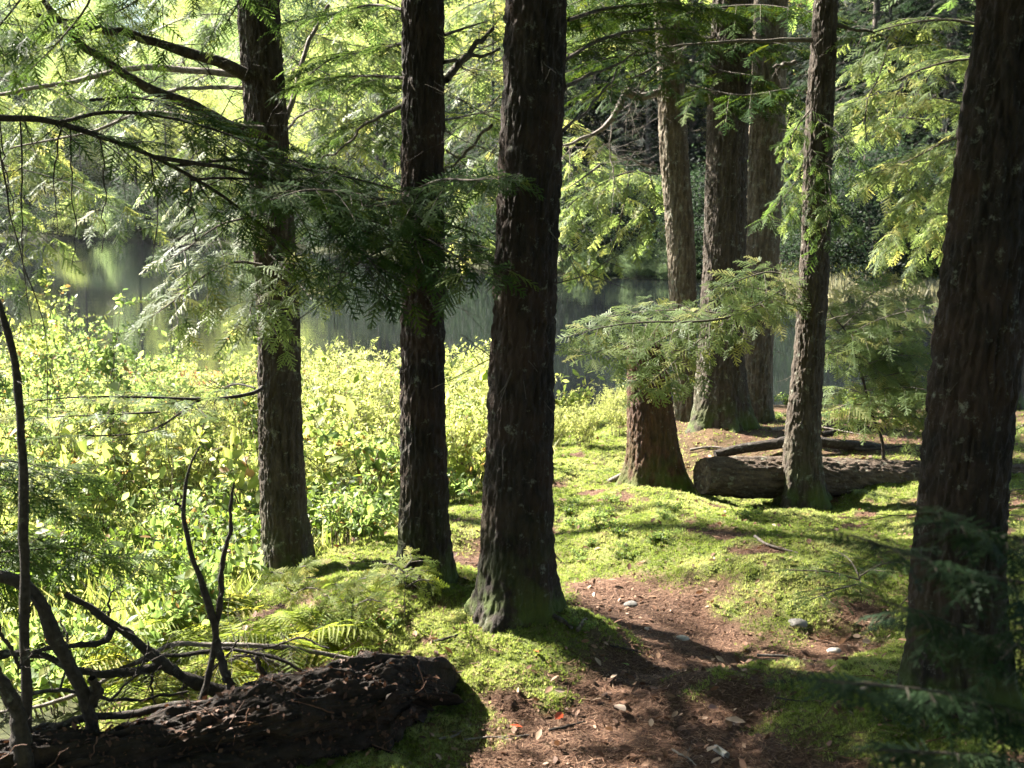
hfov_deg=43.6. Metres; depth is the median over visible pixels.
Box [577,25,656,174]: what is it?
conifer
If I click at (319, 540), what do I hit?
grass
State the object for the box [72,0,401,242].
hemlock tree
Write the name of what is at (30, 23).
tree
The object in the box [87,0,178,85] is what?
tree
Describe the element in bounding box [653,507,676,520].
leafy seedling
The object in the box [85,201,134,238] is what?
bush
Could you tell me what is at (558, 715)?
fallen leaf
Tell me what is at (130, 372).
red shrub
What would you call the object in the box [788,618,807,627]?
stone
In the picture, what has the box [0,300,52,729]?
dead branch
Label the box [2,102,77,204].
tree
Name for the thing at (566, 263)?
bush
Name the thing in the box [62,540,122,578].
plant
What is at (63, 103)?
tree
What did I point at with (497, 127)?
conifer
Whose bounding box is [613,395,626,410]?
wild herb
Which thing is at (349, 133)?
conifer
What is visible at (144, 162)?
conifer
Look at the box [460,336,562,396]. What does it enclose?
wild herb
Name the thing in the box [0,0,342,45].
sky
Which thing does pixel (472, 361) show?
broadleaf shrub
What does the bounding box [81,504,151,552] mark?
wild herb
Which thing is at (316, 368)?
wild herb
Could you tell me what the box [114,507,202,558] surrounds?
plant
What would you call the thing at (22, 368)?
leafy shrub
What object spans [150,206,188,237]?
bush
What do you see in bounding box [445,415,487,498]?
broadleaf shrub
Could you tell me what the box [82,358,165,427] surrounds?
broadleaf shrub
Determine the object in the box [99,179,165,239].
bush
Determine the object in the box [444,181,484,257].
bush
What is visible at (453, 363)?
broadleaf shrub
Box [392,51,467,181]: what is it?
conifer
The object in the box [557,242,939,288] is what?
tall grass
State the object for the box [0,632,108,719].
plant
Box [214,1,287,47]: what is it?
tree
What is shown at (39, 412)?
leafy shrub
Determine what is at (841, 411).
plant
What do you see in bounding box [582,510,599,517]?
leafy seedling
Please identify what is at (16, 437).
wild herb
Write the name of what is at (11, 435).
wild herb
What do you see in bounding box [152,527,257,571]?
plant
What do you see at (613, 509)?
leafy seedling
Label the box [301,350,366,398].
broadleaf shrub
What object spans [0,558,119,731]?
dead branch
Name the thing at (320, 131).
conifer
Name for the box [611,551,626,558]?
leafy seedling
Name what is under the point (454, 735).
stick
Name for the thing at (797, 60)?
conifer
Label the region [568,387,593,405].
wild herb
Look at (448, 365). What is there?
wild herb
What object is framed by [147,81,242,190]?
tree
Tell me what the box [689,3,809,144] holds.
tree
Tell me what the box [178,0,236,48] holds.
tree
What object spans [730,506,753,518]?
leafy seedling
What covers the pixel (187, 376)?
broadleaf shrub
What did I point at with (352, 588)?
hemlock sapling
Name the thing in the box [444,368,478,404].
broadleaf shrub
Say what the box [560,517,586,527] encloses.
leafy seedling
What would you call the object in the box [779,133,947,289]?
bush
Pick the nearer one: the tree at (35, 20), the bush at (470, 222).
the bush at (470, 222)
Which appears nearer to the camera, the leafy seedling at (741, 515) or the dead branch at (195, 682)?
the dead branch at (195, 682)
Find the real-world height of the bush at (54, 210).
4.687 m
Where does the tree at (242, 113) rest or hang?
on the ground at (700, 608)
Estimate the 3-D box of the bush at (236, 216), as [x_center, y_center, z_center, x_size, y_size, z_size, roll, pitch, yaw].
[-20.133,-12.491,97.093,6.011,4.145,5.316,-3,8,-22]
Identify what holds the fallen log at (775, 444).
on the ground at (700, 608)
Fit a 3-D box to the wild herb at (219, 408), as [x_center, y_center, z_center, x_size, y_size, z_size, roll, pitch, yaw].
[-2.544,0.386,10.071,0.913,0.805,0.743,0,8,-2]
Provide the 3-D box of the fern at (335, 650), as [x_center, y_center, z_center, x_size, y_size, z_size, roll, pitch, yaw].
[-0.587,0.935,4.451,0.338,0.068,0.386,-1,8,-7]
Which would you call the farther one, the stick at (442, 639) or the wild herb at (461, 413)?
the wild herb at (461, 413)
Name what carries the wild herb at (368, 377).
on the ground at (700, 608)
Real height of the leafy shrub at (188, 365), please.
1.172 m
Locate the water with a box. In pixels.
[0,239,937,412]
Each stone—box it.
[624,601,637,606]
[676,635,689,640]
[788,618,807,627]
[827,647,840,652]
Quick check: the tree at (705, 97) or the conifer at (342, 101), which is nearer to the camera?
the tree at (705, 97)
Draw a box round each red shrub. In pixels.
[124,368,204,387]
[172,366,256,394]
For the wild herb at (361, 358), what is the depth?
12.73 m
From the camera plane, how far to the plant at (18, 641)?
5.57 m
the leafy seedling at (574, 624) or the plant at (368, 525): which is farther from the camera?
the plant at (368, 525)
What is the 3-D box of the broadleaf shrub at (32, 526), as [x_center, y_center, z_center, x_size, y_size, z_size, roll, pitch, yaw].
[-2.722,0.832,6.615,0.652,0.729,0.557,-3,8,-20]
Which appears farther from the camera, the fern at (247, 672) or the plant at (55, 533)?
the plant at (55, 533)
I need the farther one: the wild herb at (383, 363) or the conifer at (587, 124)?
the conifer at (587, 124)
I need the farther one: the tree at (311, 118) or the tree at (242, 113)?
the tree at (242, 113)
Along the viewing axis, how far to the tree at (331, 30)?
105.35 m
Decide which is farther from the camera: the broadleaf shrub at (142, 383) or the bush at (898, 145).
the bush at (898, 145)
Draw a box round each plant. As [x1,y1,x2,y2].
[0,525,103,610]
[0,579,103,684]
[0,586,14,618]
[0,617,88,673]
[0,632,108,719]
[1,524,125,590]
[1,526,60,570]
[2,588,91,628]
[37,609,138,663]
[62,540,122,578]
[64,509,180,552]
[77,565,242,677]
[93,573,141,612]
[94,506,159,533]
[98,548,218,610]
[104,486,196,523]
[109,553,174,591]
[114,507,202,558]
[119,519,218,564]
[125,532,267,619]
[141,504,259,561]
[143,511,260,584]
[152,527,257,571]
[159,488,251,511]
[179,489,241,533]
[195,483,253,529]
[199,493,317,544]
[200,489,260,532]
[211,507,308,545]
[306,471,381,541]
[306,476,382,511]
[307,484,382,543]
[314,492,399,542]
[333,481,398,512]
[365,479,399,512]
[388,467,399,485]
[447,467,482,504]
[449,462,480,499]
[774,391,788,406]
[775,413,782,418]
[827,405,847,417]
[828,389,860,402]
[841,412,870,430]
[875,414,905,428]
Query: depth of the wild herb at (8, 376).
13.49 m
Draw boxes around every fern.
[2,592,104,625]
[13,657,181,718]
[41,620,201,686]
[82,670,242,723]
[114,593,271,659]
[129,621,339,688]
[163,646,327,697]
[182,611,393,673]
[246,607,376,655]
[296,632,385,665]
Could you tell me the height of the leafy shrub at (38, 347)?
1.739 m
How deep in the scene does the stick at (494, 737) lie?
3.96 m
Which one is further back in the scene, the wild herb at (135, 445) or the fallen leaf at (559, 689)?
the wild herb at (135, 445)
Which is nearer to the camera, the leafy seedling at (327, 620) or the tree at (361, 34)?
the leafy seedling at (327, 620)
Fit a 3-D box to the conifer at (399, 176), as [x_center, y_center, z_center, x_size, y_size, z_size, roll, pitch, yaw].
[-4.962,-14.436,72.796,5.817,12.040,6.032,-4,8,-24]
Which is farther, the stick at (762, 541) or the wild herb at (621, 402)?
the wild herb at (621, 402)
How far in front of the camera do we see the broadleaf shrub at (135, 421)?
10.34 m
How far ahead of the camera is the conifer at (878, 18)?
44.56 m
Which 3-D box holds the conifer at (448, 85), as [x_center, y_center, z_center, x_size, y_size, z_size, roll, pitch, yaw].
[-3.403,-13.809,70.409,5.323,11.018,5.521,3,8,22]
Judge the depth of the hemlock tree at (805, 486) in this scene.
7.17 m
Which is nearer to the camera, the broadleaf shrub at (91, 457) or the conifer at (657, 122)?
the broadleaf shrub at (91, 457)
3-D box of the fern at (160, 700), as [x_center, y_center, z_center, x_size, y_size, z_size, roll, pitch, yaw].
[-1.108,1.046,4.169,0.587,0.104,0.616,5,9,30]
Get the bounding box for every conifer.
[0,122,36,227]
[0,123,24,201]
[34,99,87,202]
[62,121,101,226]
[87,13,121,132]
[88,13,129,140]
[100,93,164,223]
[102,74,154,196]
[141,71,195,191]
[141,107,191,224]
[171,112,214,222]
[183,61,219,163]
[280,0,292,59]
[289,71,321,178]
[294,59,351,225]
[295,97,340,229]
[304,55,375,238]
[327,68,375,180]
[342,72,400,241]
[343,33,401,192]
[383,53,464,197]
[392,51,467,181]
[443,30,476,176]
[444,0,504,246]
[444,9,502,185]
[472,53,503,236]
[478,0,645,243]
[490,2,613,229]
[562,0,705,225]
[565,2,654,186]
[567,1,652,164]
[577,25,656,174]
[590,1,709,168]
[592,0,705,232]
[607,0,710,184]
[612,0,710,219]
[625,15,704,178]
[685,0,711,211]
[748,42,802,234]
[783,0,913,190]
[784,0,907,168]
[784,0,965,228]
[785,0,809,186]
[785,0,872,179]
[789,11,865,192]
[799,0,970,177]
[832,0,940,225]
[860,0,975,171]
[860,0,975,238]
[864,0,975,166]
[890,0,972,236]
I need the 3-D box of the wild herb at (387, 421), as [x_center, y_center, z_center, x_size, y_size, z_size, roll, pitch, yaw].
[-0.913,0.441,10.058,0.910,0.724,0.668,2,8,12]
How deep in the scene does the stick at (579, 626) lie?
4.54 m
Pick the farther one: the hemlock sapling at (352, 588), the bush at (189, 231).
the bush at (189, 231)
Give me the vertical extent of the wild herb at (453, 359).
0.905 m
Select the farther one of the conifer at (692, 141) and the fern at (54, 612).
the conifer at (692, 141)
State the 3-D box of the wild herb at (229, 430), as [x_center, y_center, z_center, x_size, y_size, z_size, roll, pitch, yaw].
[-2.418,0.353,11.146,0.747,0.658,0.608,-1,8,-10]
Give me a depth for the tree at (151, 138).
116.26 m
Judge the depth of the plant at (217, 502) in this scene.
7.76 m
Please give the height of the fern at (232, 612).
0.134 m
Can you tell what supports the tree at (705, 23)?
on the ground at (700, 608)
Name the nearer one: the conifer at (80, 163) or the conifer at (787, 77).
the conifer at (787, 77)
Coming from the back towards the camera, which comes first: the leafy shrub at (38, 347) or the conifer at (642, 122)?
the conifer at (642, 122)
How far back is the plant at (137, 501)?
8.54 m
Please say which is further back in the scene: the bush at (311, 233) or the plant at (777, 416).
the bush at (311, 233)
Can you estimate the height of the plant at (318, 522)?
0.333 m
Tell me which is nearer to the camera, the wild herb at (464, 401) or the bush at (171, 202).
the wild herb at (464, 401)
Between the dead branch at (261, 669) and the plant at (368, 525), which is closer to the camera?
the dead branch at (261, 669)
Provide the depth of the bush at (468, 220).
59.74 m
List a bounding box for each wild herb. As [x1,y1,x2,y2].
[0,363,39,400]
[0,386,68,436]
[0,411,42,481]
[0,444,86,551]
[1,403,15,442]
[1,413,33,448]
[3,366,73,397]
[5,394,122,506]
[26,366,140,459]
[59,426,132,482]
[69,398,174,466]
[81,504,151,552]
[92,362,166,411]
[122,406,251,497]
[123,437,160,491]
[137,378,241,460]
[147,356,214,417]
[182,401,231,426]
[187,367,239,412]
[192,386,257,457]
[193,382,308,440]
[206,437,345,493]
[220,358,257,379]
[228,388,341,436]
[242,348,320,375]
[246,352,344,398]
[254,343,399,457]
[256,359,353,381]
[301,336,378,371]
[301,341,379,394]
[301,353,365,377]
[302,346,398,382]
[302,366,400,471]
[302,389,400,478]
[302,416,366,500]
[303,366,372,416]
[303,426,399,489]
[304,384,399,431]
[321,366,399,415]
[326,341,400,394]
[331,363,399,396]
[345,346,397,372]
[352,393,399,451]
[358,370,400,434]
[376,369,487,500]
[386,394,487,493]
[444,343,488,383]
[445,344,481,378]
[445,349,489,412]
[445,352,483,370]
[445,357,486,397]
[445,373,485,411]
[446,392,487,476]
[446,397,479,438]
[446,401,480,429]
[457,360,484,389]
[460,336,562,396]
[553,402,580,447]
[554,401,607,447]
[566,398,605,425]
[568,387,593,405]
[592,388,626,417]
[592,393,626,436]
[597,384,626,411]
[597,392,619,416]
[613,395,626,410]
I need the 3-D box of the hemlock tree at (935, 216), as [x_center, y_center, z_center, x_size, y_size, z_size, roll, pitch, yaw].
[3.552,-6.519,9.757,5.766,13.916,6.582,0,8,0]
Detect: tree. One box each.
[0,0,38,84]
[0,0,45,84]
[0,0,105,97]
[0,0,354,585]
[0,0,495,419]
[0,20,171,319]
[0,68,28,157]
[0,68,47,166]
[0,96,20,187]
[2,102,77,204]
[4,0,74,74]
[22,68,100,152]
[25,54,90,115]
[28,47,111,172]
[61,0,125,55]
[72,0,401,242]
[75,0,143,60]
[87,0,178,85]
[94,44,199,150]
[98,87,181,184]
[101,51,194,128]
[107,0,183,49]
[123,87,206,203]
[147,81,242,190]
[149,0,205,74]
[151,0,239,83]
[160,6,237,95]
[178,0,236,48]
[196,0,286,116]
[196,84,291,190]
[208,44,242,121]
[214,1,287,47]
[223,0,325,45]
[225,91,300,149]
[230,0,545,599]
[236,0,344,137]
[280,0,344,105]
[283,40,336,156]
[287,0,374,64]
[289,54,363,167]
[291,0,473,182]
[295,55,400,178]
[319,0,400,117]
[343,0,656,278]
[380,0,477,112]
[425,0,758,633]
[443,0,501,112]
[444,0,481,65]
[445,0,504,129]
[458,0,503,115]
[496,12,608,122]
[555,0,920,510]
[557,0,854,422]
[573,1,709,158]
[604,0,1023,410]
[640,7,800,164]
[684,0,802,433]
[686,0,711,117]
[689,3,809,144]
[744,0,792,422]
[788,0,973,115]
[825,16,1023,453]
[845,0,972,159]
[866,0,1023,726]
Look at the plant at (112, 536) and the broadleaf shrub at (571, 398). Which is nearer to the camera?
the plant at (112, 536)
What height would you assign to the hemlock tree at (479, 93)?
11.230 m
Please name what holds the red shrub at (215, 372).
on the ground at (700, 608)
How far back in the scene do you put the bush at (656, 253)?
48.77 m
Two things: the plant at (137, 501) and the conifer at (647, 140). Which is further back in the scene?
the conifer at (647, 140)
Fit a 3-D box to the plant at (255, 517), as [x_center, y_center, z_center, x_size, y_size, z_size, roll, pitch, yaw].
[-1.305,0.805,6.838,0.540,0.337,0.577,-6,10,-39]
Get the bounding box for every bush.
[0,199,37,236]
[27,195,68,233]
[33,190,84,238]
[44,192,97,237]
[64,190,109,232]
[75,187,118,235]
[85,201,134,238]
[91,187,126,235]
[96,182,156,237]
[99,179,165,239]
[115,206,151,238]
[144,193,199,239]
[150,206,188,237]
[166,194,224,238]
[179,188,242,241]
[222,195,248,241]
[225,181,251,237]
[293,167,353,249]
[294,177,320,242]
[295,168,366,252]
[295,184,336,245]
[335,171,400,250]
[371,190,399,252]
[444,177,494,255]
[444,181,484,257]
[448,193,495,266]
[455,136,600,268]
[557,248,578,272]
[558,156,697,271]
[558,167,616,267]
[559,149,664,251]
[566,247,600,274]
[592,161,703,267]
[592,245,623,274]
[612,240,660,277]
[614,241,645,274]
[630,135,793,273]
[639,237,667,276]
[643,174,704,270]
[646,244,667,279]
[695,162,797,261]
[695,245,702,278]
[778,155,921,278]
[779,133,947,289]
[779,170,802,273]
[780,122,947,273]
[839,145,953,287]
[875,142,954,280]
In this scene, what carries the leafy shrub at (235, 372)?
on the ground at (700, 608)
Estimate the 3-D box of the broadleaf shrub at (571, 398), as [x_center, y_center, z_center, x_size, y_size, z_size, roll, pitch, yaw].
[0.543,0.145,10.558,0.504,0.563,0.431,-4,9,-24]
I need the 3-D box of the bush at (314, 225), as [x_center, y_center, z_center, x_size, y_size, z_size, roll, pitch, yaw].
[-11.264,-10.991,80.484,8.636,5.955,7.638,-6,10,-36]
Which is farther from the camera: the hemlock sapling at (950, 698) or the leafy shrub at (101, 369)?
the leafy shrub at (101, 369)
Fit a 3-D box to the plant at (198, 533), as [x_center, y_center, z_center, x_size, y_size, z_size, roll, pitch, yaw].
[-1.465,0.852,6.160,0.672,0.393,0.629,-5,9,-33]
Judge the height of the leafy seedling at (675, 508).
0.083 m
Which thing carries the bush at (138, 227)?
on the ground at (700, 608)
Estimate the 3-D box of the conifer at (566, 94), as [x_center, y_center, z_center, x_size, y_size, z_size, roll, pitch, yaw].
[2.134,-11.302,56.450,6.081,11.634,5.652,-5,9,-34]
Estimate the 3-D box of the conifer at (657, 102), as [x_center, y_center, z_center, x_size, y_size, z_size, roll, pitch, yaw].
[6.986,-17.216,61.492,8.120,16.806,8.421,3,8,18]
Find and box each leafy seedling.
[307,612,345,628]
[354,613,385,626]
[372,612,401,627]
[556,503,579,513]
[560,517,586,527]
[563,617,579,627]
[564,495,583,504]
[564,505,583,514]
[566,517,588,527]
[568,547,590,555]
[568,617,601,631]
[574,519,588,528]
[576,553,587,561]
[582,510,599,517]
[584,537,597,545]
[587,516,615,531]
[593,509,613,518]
[594,503,617,512]
[599,491,624,501]
[599,515,625,524]
[605,522,632,537]
[611,540,627,546]
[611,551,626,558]
[612,548,629,555]
[622,544,635,550]
[641,529,670,542]
[646,529,663,541]
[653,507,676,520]
[656,499,682,512]
[664,525,685,534]
[697,506,713,512]
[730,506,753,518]
[742,507,764,518]
[746,504,769,513]
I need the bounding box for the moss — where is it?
[70,408,1023,767]
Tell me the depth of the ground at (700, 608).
4.88 m
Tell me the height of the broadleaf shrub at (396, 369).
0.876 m
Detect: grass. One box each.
[0,398,614,684]
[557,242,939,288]
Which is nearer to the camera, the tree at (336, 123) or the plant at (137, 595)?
the plant at (137, 595)
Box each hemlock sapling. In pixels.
[0,452,192,623]
[251,555,336,614]
[314,567,391,623]
[366,546,448,617]
[764,489,1023,767]
[771,547,909,614]
[821,271,937,457]
[1007,483,1023,576]
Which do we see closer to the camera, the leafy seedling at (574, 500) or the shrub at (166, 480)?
the leafy seedling at (574, 500)
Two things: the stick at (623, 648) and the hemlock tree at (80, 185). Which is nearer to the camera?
the stick at (623, 648)
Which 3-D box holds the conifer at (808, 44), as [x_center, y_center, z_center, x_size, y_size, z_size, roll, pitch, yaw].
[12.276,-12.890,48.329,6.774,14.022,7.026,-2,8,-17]
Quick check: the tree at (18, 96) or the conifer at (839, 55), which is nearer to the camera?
the conifer at (839, 55)
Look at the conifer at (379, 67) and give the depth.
77.56 m
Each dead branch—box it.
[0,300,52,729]
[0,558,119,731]
[0,564,237,700]
[0,600,349,713]
[0,603,47,767]
[0,672,206,735]
[32,618,188,716]
[119,621,360,704]
[158,446,248,699]
[252,655,268,680]
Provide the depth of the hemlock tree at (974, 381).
3.79 m
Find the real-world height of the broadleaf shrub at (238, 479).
0.983 m
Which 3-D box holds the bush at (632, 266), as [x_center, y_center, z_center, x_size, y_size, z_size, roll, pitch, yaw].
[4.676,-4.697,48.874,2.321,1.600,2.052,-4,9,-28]
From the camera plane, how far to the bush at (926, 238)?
37.04 m
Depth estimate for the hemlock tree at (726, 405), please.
8.72 m
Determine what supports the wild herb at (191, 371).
on the ground at (700, 608)
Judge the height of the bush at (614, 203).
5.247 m
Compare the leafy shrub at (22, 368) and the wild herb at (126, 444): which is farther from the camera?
the leafy shrub at (22, 368)
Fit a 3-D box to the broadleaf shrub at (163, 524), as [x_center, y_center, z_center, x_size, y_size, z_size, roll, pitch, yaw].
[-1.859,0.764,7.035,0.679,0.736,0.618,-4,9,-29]
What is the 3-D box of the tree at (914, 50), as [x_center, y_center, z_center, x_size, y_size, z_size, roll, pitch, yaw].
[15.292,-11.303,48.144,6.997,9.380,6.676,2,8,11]
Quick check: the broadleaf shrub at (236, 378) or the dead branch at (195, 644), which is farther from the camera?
the broadleaf shrub at (236, 378)
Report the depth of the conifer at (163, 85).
118.54 m
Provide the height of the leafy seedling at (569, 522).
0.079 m
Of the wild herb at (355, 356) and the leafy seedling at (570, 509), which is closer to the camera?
the leafy seedling at (570, 509)
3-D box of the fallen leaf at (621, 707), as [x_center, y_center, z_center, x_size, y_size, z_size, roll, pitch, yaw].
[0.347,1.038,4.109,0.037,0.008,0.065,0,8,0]
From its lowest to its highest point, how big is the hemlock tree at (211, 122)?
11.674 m
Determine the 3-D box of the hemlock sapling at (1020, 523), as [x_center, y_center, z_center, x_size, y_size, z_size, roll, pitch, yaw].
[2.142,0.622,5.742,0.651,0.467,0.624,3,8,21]
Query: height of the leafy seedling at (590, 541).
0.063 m
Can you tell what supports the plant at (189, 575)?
on the ground at (700, 608)
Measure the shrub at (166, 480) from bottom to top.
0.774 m
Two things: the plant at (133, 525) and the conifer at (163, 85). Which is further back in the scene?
the conifer at (163, 85)
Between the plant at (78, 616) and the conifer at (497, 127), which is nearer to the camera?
the plant at (78, 616)
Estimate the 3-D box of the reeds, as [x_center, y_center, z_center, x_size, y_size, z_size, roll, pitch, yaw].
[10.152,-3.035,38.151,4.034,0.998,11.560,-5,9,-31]
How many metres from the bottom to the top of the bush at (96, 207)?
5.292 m
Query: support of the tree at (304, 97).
on the ground at (700, 608)
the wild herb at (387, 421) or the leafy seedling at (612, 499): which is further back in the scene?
the wild herb at (387, 421)
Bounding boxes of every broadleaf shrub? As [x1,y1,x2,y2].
[0,405,49,489]
[0,475,48,595]
[1,377,66,440]
[1,484,64,553]
[35,382,165,548]
[40,388,125,436]
[60,416,122,476]
[73,420,160,515]
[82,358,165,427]
[117,448,228,563]
[118,351,200,434]
[119,475,205,525]
[122,419,161,465]
[125,393,222,498]
[148,387,231,461]
[163,411,249,478]
[173,359,253,439]
[177,459,253,502]
[185,393,342,518]
[221,370,325,453]
[234,398,321,450]
[251,375,378,491]
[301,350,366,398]
[301,393,400,496]
[302,372,399,457]
[305,469,378,548]
[344,434,399,505]
[386,358,400,390]
[387,390,469,428]
[389,370,399,401]
[444,357,486,396]
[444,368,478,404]
[445,367,488,487]
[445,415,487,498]
[446,369,485,472]
[453,353,487,374]
[553,369,604,423]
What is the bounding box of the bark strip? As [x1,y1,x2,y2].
[552,613,573,629]
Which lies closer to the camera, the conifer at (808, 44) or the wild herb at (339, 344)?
the wild herb at (339, 344)
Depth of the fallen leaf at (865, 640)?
4.79 m
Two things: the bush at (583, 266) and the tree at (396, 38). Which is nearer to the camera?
the bush at (583, 266)
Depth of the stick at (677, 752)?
3.79 m
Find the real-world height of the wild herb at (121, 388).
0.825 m
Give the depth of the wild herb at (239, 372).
14.00 m
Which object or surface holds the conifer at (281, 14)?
on the ground at (700, 608)
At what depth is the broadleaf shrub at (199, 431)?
9.04 m
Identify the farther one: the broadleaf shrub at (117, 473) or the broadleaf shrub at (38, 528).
the broadleaf shrub at (117, 473)
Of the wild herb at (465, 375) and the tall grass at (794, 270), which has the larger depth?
the tall grass at (794, 270)
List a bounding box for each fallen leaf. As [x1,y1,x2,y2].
[555,687,564,692]
[555,712,562,718]
[614,704,625,710]
[708,703,717,710]
[726,716,744,722]
[862,638,869,643]
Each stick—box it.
[432,634,457,642]
[437,724,470,739]
[464,731,529,744]
[549,707,588,731]
[575,611,593,631]
[609,642,644,653]
[671,741,695,765]
[690,443,723,450]
[753,535,797,552]
[757,654,807,660]
[768,426,860,434]
[775,696,807,711]
[821,426,901,436]
[853,443,914,452]
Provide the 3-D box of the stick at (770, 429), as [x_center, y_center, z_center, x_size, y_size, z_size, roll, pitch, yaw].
[2.079,0.305,8.929,0.622,0.042,0.327,0,8,0]
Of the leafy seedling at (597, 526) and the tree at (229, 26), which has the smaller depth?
the leafy seedling at (597, 526)
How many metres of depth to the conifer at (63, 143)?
125.36 m
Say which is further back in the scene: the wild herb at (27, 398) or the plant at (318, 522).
the wild herb at (27, 398)
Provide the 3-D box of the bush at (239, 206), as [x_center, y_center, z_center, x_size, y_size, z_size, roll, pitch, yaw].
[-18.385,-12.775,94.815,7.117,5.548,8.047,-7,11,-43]
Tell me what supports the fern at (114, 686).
on the ground at (700, 608)
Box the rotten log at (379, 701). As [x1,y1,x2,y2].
[0,636,463,767]
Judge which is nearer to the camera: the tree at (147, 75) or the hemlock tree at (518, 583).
the hemlock tree at (518, 583)
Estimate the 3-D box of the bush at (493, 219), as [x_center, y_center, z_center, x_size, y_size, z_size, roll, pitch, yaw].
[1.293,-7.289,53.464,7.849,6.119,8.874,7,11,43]
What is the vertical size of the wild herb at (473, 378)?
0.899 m
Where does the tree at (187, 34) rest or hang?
on the ground at (700, 608)
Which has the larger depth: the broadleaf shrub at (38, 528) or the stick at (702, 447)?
the stick at (702, 447)
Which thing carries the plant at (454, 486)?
on the ground at (700, 608)
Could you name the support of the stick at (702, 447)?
on the ground at (700, 608)
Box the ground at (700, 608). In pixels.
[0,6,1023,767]
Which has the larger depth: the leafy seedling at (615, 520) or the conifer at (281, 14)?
the conifer at (281, 14)
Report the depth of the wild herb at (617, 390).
12.58 m
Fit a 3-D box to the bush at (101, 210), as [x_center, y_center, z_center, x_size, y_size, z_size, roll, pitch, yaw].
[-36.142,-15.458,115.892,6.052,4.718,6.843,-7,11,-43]
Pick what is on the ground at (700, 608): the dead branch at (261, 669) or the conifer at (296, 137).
the conifer at (296, 137)
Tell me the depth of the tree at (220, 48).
129.91 m
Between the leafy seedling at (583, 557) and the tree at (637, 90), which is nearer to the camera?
the leafy seedling at (583, 557)
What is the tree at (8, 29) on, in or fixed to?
on the ground at (700, 608)
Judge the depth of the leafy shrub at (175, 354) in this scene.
12.14 m
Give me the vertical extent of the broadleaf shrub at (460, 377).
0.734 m
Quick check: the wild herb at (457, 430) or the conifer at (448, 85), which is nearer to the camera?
the wild herb at (457, 430)
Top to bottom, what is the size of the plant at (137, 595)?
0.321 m
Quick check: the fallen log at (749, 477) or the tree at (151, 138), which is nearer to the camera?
the fallen log at (749, 477)
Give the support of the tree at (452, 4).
on the ground at (700, 608)
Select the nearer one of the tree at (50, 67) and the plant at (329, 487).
the plant at (329, 487)
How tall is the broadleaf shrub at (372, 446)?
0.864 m
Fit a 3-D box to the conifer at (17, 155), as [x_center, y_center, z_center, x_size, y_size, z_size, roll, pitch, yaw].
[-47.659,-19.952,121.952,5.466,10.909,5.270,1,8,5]
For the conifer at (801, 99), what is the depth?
50.35 m
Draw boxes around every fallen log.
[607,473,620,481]
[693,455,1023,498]
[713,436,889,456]
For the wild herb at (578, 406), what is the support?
on the ground at (700, 608)
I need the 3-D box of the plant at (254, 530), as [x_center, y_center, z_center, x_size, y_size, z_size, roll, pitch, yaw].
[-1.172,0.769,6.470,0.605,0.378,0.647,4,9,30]
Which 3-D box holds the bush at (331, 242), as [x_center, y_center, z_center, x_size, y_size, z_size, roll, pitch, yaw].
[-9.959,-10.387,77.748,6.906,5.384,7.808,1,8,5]
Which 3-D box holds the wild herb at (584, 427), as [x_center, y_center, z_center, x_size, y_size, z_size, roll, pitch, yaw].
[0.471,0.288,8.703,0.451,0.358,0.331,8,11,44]
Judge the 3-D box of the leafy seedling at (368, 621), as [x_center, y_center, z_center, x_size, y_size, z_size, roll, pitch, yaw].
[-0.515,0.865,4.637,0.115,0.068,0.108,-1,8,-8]
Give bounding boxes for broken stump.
[614,326,698,496]
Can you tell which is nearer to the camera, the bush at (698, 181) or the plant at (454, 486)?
the plant at (454, 486)
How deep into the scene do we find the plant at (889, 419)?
9.09 m
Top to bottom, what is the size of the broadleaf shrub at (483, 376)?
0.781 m
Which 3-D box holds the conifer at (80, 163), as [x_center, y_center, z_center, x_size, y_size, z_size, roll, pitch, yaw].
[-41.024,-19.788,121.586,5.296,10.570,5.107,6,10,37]
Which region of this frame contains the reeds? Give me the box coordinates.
[778,264,939,306]
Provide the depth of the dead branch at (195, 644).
4.25 m
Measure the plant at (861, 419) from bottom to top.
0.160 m
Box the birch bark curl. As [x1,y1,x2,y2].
[713,745,729,758]
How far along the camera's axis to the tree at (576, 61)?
65.78 m
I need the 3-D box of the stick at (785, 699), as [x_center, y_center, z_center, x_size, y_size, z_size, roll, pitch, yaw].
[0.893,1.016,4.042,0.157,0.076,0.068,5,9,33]
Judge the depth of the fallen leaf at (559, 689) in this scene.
4.18 m
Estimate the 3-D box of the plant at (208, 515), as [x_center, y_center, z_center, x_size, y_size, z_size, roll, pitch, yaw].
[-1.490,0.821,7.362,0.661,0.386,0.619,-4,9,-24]
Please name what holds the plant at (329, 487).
on the ground at (700, 608)
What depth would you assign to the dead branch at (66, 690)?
3.91 m
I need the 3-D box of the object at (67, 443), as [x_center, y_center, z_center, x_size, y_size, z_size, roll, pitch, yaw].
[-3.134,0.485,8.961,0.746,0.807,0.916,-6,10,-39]
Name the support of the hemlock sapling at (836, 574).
on the ground at (700, 608)
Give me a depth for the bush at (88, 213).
116.83 m
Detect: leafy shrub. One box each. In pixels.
[0,263,122,456]
[0,336,102,482]
[0,362,120,506]
[1,314,65,384]
[1,325,91,407]
[7,293,97,390]
[18,288,177,479]
[62,314,123,390]
[67,346,166,433]
[116,346,172,402]
[126,350,206,417]
[137,341,187,389]
[151,334,209,390]
[191,333,312,470]
[193,320,257,434]
[444,343,477,379]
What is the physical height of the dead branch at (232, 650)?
0.342 m
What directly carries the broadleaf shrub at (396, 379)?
on the ground at (700, 608)

